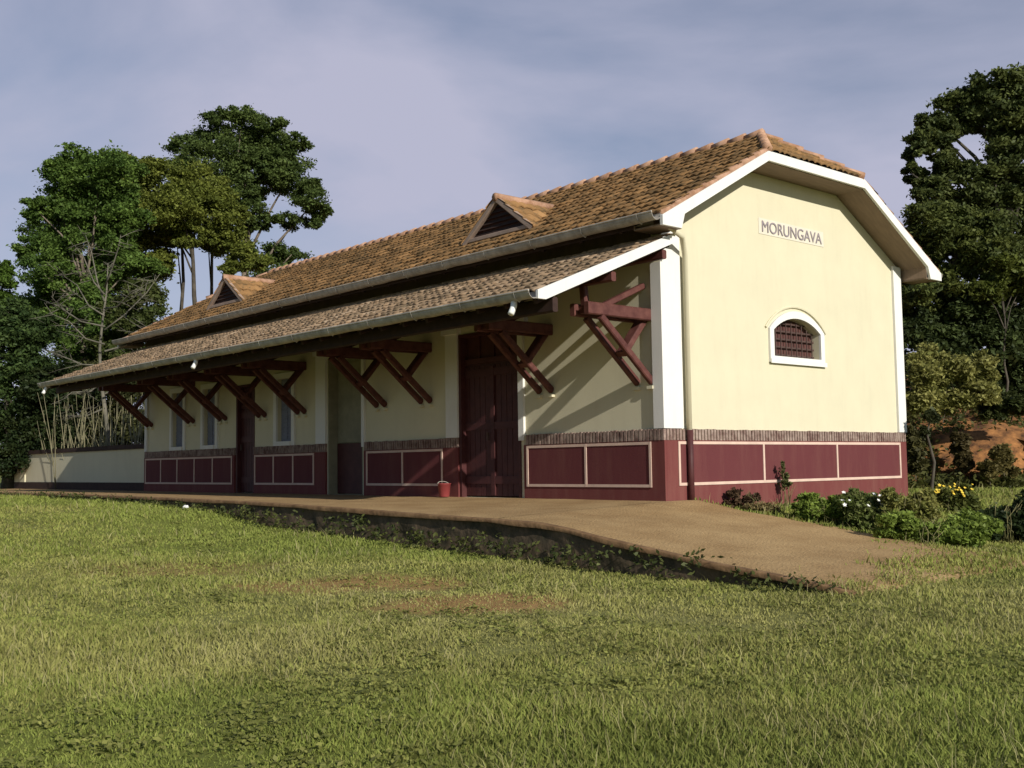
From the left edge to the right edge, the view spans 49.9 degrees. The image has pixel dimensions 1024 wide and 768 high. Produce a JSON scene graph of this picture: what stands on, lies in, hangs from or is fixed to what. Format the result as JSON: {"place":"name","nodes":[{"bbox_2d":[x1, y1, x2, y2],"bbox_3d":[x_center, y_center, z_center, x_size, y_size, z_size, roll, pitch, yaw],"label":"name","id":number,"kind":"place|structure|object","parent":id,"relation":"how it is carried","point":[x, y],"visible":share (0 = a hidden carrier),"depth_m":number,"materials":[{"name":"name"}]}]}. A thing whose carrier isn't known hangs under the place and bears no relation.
{"place":"outdoors","nodes":[
{"label":"outdoors","id":0,"kind":"place"},
{"bbox_2d":[0,476,1023,767],"bbox_3d":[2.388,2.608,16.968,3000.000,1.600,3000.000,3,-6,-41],"label":"ground","id":1,"kind":"structure","parent":0,"point":[510,604],"depth_m":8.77,"materials":[{"name":"green plant"}]},
{"bbox_2d":[0,259,21,357],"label":"bright tree","id":2,"kind":"object","parent":1,"relation":"on","point":[7,275],"visible":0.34,"depth_m":43.70,"materials":[{"name":"green plant"}]},
{"bbox_2d":[0,261,64,488],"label":"dark tree","id":3,"kind":"object","parent":1,"relation":"on","point":[21,330],"visible":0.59,"depth_m":40.32,"materials":[{"name":"green plant"}]},
{"bbox_2d":[0,354,109,480],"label":"understory shrub","id":4,"kind":"object","parent":1,"relation":"on","point":[22,438],"visible":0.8,"depth_m":39.29,"materials":[{"name":"green plant"}]},
{"bbox_2d":[14,444,143,490],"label":"boundary wall","id":5,"kind":"structure","parent":1,"relation":"on","point":[118,467],"depth_m":34.98,"materials":[{"name":"beige paint"}]},
{"bbox_2d":[6,139,170,426],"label":"round tree","id":6,"kind":"object","parent":1,"relation":"on","point":[65,210],"visible":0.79,"depth_m":45.51,"materials":[{"name":"green plant"}]},
{"bbox_2d":[12,158,165,399],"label":"round tree","id":7,"kind":"object","parent":1,"relation":"on","point":[24,229],"visible":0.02,"depth_m":51.69,"materials":[{"name":"green plant"}]},
{"bbox_2d":[34,390,144,488],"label":"dry stalks","id":8,"kind":"object","parent":1,"relation":"on","point":[101,436],"visible":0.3,"depth_m":37.81,"materials":[{"name":"brown plant"}]},
{"bbox_2d":[31,226,159,445],"bbox_3d":[-14.339,-0.934,37.856,5.013,9.220,3.589,-1,-4,-4],"label":"bare tree","id":9,"kind":"object","parent":1,"relation":"on","point":[104,405],"visible":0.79,"depth_m":38.23,"materials":[{"name":"grey plant"}]},
{"bbox_2d":[72,356,144,446],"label":"understory shrub","id":10,"kind":"object","parent":1,"relation":"on","point":[136,396],"visible":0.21,"depth_m":41.45,"materials":[{"name":"beige plant"}]},
{"bbox_2d":[83,277,172,407],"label":"olive tree","id":11,"kind":"object","parent":1,"relation":"on","point":[145,314],"visible":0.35,"depth_m":43.50,"materials":[{"name":"green plant"}]},
{"bbox_2d":[153,181,210,310],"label":"slender tree","id":12,"kind":"object","parent":1,"relation":"on","point":[182,286],"visible":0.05,"depth_m":50.96,"materials":[{"name":"brown plant"}]},
{"bbox_2d":[104,151,275,304],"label":"broad tree","id":13,"kind":"object","parent":1,"relation":"on","point":[181,203],"visible":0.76,"depth_m":48.66,"materials":[{"name":"green plant"}]},
{"bbox_2d":[197,189,239,294],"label":"slender tree","id":14,"kind":"object","parent":1,"relation":"on","point":[206,247],"visible":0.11,"depth_m":51.92,"materials":[{"name":"brown plant"}]},
{"bbox_2d":[159,103,334,276],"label":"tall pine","id":15,"kind":"object","parent":1,"relation":"on","point":[270,158],"visible":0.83,"depth_m":53.45,"materials":[{"name":"green plant"}]},
{"bbox_2d":[0,489,835,592],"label":"weeds","id":16,"kind":"object","parent":1,"relation":"on","point":[420,537],"visible":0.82,"depth_m":14.68,"materials":[{"name":"green plant"}]},
{"bbox_2d":[37,128,942,507],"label":"station building","id":17,"kind":"structure","parent":1,"relation":"on","point":[715,322],"depth_m":20.16,"materials":[{"name":"beige paint"}]},
{"bbox_2d":[169,387,186,450],"bbox_3d":[-9.118,0.967,30.146,0.220,1.710,0.960,3,-6,-41],"label":"window","id":18,"kind":"structure","parent":17,"relation":"in","point":[181,425],"depth_m":30.24,"materials":[{"name":"white paint"}]},
{"bbox_2d":[200,382,218,448],"bbox_3d":[-7.861,0.844,28.726,0.220,1.710,0.960,3,-6,-41],"label":"window","id":19,"kind":"structure","parent":17,"relation":"in","point":[213,426],"depth_m":28.79,"materials":[{"name":"white paint"}]},
{"bbox_2d":[236,384,254,492],"bbox_3d":[-6.536,1.364,27.284,0.200,2.700,0.930,3,-6,-41],"label":"door","id":20,"kind":"structure","parent":17,"relation":"in","point":[245,419],"depth_m":27.43,"materials":[{"name":"red paint"}]},
{"bbox_2d":[273,371,295,445],"bbox_3d":[-5.313,0.594,25.851,0.220,1.710,0.960,3,-6,-41],"label":"window","id":21,"kind":"structure","parent":17,"relation":"in","point":[288,420],"depth_m":25.93,"materials":[{"name":"white paint"}]},
{"bbox_2d":[328,358,362,494],"bbox_3d":[-3.498,0.887,23.999,0.344,3.040,1.470,3,-6,-41],"label":"entry door","id":22,"kind":"structure","parent":17,"relation":"in","point":[345,451],"depth_m":24.30,"materials":[{"name":"green paint"}]},
{"bbox_2d":[458,332,521,497],"bbox_3d":[-0.358,0.559,20.323,0.200,3.100,1.750,3,-6,-41],"label":"door","id":23,"kind":"structure","parent":17,"relation":"in","point":[490,450],"depth_m":20.45,"materials":[{"name":"red paint"}]},
{"bbox_2d":[765,306,826,366],"bbox_3d":[5.029,-0.860,19.696,1.873,1.063,0.250,3,-6,-41],"label":"window","id":24,"kind":"structure","parent":17,"relation":"in","point":[789,342],"depth_m":19.74,"materials":[{"name":"white paint"}]},
{"bbox_2d":[0,489,1023,596],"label":"station platform","id":25,"kind":"structure","parent":1,"relation":"on","point":[776,548],"depth_m":14.46,"materials":[{"name":"stone"}]},
{"bbox_2d":[437,481,450,496],"bbox_3d":[-1.277,1.978,20.738,0.271,0.295,0.264,3,-6,-41],"label":"red bucket","id":26,"kind":"object","parent":25,"relation":"on","point":[444,489],"visible":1,"depth_m":20.64,"materials":[{"name":"plastic"}]},
{"bbox_2d":[722,487,764,507],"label":"weed","id":27,"kind":"object","parent":1,"relation":"on","point":[734,494],"visible":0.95,"depth_m":17.77,"materials":[{"name":"green plant"}]},
{"bbox_2d":[740,500,788,513],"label":"weed","id":28,"kind":"object","parent":1,"relation":"on","point":[762,505],"visible":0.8,"depth_m":17.31,"materials":[{"name":"green plant"}]},
{"bbox_2d":[776,460,794,505],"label":"weed","id":29,"kind":"object","parent":1,"relation":"on","point":[786,483],"visible":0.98,"depth_m":18.75,"materials":[{"name":"green plant"}]},
{"bbox_2d":[789,491,844,523],"bbox_3d":[4.811,1.914,16.832,0.999,0.573,0.905,3,-6,-41],"label":"leafy plant","id":30,"kind":"object","parent":1,"relation":"on","point":[812,506],"visible":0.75,"depth_m":16.68,"materials":[{"name":"green plant"}]},
{"bbox_2d":[835,485,901,529],"bbox_3d":[5.258,1.879,16.395,1.214,0.778,1.024,3,-6,-41],"label":"flowering plant","id":31,"kind":"object","parent":1,"relation":"on","point":[862,509],"visible":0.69,"depth_m":16.32,"materials":[{"name":"green plant"}]},
{"bbox_2d":[873,485,944,528],"bbox_3d":[5.876,1.899,16.193,0.992,0.842,0.904,3,-6,-41],"label":"leafy plant","id":32,"kind":"object","parent":1,"relation":"on","point":[924,504],"visible":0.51,"depth_m":16.06,"materials":[{"name":"green plant"}]},
{"bbox_2d":[917,406,942,493],"bbox_3d":[8.177,1.360,21.517,0.486,1.840,0.521,-3,-5,30],"label":"sapling","id":33,"kind":"object","parent":1,"relation":"on","point":[931,415],"visible":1,"depth_m":21.53,"materials":[{"name":"green plant"}]},
{"bbox_2d":[871,506,1005,547],"bbox_3d":[5.674,1.918,14.635,1.720,0.582,0.956,0,-4,-7],"label":"leafy plant","id":34,"kind":"object","parent":1,"relation":"on","point":[964,526],"visible":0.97,"depth_m":14.49,"materials":[{"name":"green plant"}]},
{"bbox_2d":[934,481,981,511],"bbox_3d":[7.847,2.007,19.460,1.041,0.719,0.774,-1,-4,-2],"label":"flowering plant","id":35,"kind":"object","parent":1,"relation":"on","point":[960,496],"visible":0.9,"depth_m":19.38,"materials":[{"name":"green plant"}]},
{"bbox_2d":[955,488,1023,544],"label":"dark shrub","id":36,"kind":"object","parent":1,"relation":"on","point":[1013,524],"visible":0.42,"depth_m":15.66,"materials":[{"name":"green plant"}]},
{"bbox_2d":[1007,494,1023,539],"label":"dark shrub","id":37,"kind":"object","parent":1,"relation":"on","point":[1017,503],"visible":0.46,"depth_m":15.79,"materials":[{"name":"green plant"}]},
{"bbox_2d":[0,0,1023,442],"label":"sky","id":38,"kind":"structure","parent":0,"point":[415,113],"materials":[{"name":"blue"}]},
{"bbox_2d":[905,379,1023,486],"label":"earth bank","id":39,"kind":"structure","parent":0,"point":[985,439],"depth_m":27.84,"materials":[{"name":"orange soil"}]},
{"bbox_2d":[906,424,929,479],"bbox_3d":[9.132,1.542,24.972,0.736,1.288,0.720,3,-6,-41],"label":"bank shrub","id":40,"kind":"object","parent":39,"relation":"on","point":[917,461],"visible":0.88,"depth_m":24.78,"materials":[{"name":"green plant"}]},
{"bbox_2d":[904,341,1002,423],"bbox_3d":[10.591,-0.061,26.581,2.663,2.058,1.675,0,-4,-11],"label":"bank shrub","id":41,"kind":"object","parent":39,"relation":"on","point":[933,373],"visible":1,"depth_m":26.32,"materials":[{"name":"green plant"}]},
{"bbox_2d":[899,197,1023,321],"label":"leafy tree","id":42,"kind":"object","parent":39,"relation":"on","point":[939,231],"visible":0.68,"depth_m":32.67,"materials":[{"name":"green plant"}]},
{"bbox_2d":[947,431,975,474],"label":"bank shrub","id":43,"kind":"object","parent":39,"relation":"on","point":[962,453],"visible":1,"depth_m":26.64,"materials":[{"name":"green plant"}]},
{"bbox_2d":[900,61,1023,305],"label":"dark tree","id":44,"kind":"object","parent":39,"relation":"on","point":[990,111],"visible":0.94,"depth_m":36.51,"materials":[{"name":"green plant"}]},
{"bbox_2d":[902,280,1023,394],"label":"bank thicket","id":45,"kind":"object","parent":39,"relation":"on","point":[966,326],"visible":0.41,"depth_m":32.40,"materials":[{"name":"green plant"}]},
{"bbox_2d":[906,407,1023,488],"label":"bank weeds","id":46,"kind":"object","parent":39,"relation":"on","point":[1007,482],"visible":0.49,"depth_m":27.21,"materials":[{"name":"green plant"}]},
{"bbox_2d":[964,252,1023,391],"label":"sunlit tree","id":47,"kind":"object","parent":39,"relation":"on","point":[993,287],"visible":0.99,"depth_m":31.89,"materials":[{"name":"green plant"}]},
{"bbox_2d":[975,443,1020,484],"bbox_3d":[11.641,1.917,26.256,1.128,1.043,0.845,0,-4,-15],"label":"bank shrub","id":48,"kind":"object","parent":39,"relation":"on","point":[1002,456],"visible":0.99,"depth_m":26.14,"materials":[{"name":"green plant"}]},
{"bbox_2d":[975,390,1023,425],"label":"bank shrub","id":49,"kind":"object","parent":39,"relation":"on","point":[1012,403],"visible":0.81,"depth_m":26.84,"materials":[{"name":"green plant"}]}
]}

